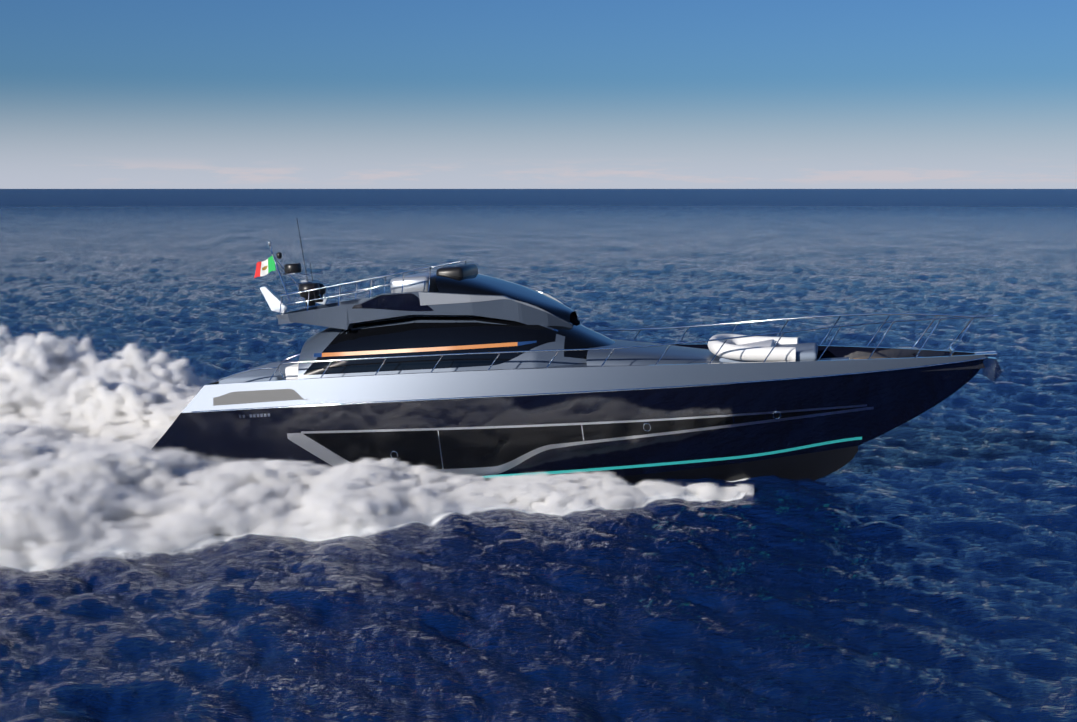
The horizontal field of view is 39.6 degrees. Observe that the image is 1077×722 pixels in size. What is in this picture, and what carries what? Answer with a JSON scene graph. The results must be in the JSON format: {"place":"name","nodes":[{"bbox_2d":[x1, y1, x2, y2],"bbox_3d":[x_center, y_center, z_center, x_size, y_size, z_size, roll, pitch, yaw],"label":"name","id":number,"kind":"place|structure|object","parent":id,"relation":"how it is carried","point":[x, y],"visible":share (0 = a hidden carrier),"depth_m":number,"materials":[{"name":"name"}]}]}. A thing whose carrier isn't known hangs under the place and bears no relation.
{"place":"outdoors","nodes":[
{"label":"outdoors","id":0,"kind":"place"},
{"bbox_2d":[0,189,1076,721],"bbox_3d":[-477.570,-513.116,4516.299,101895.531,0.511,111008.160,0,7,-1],"label":"sea","id":1,"kind":"structure","parent":0,"point":[922,567],"depth_m":30.94,"materials":[{"name":"blue liquid"}]},
{"bbox_2d":[150,220,1001,482],"bbox_3d":[0.745,0.007,37.584,20.872,8.137,5.558,-3,6,12],"label":"yacht","id":2,"kind":"object","parent":1,"relation":"on","point":[465,369],"visible":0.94,"depth_m":35.93,"materials":[{"name":"black"}]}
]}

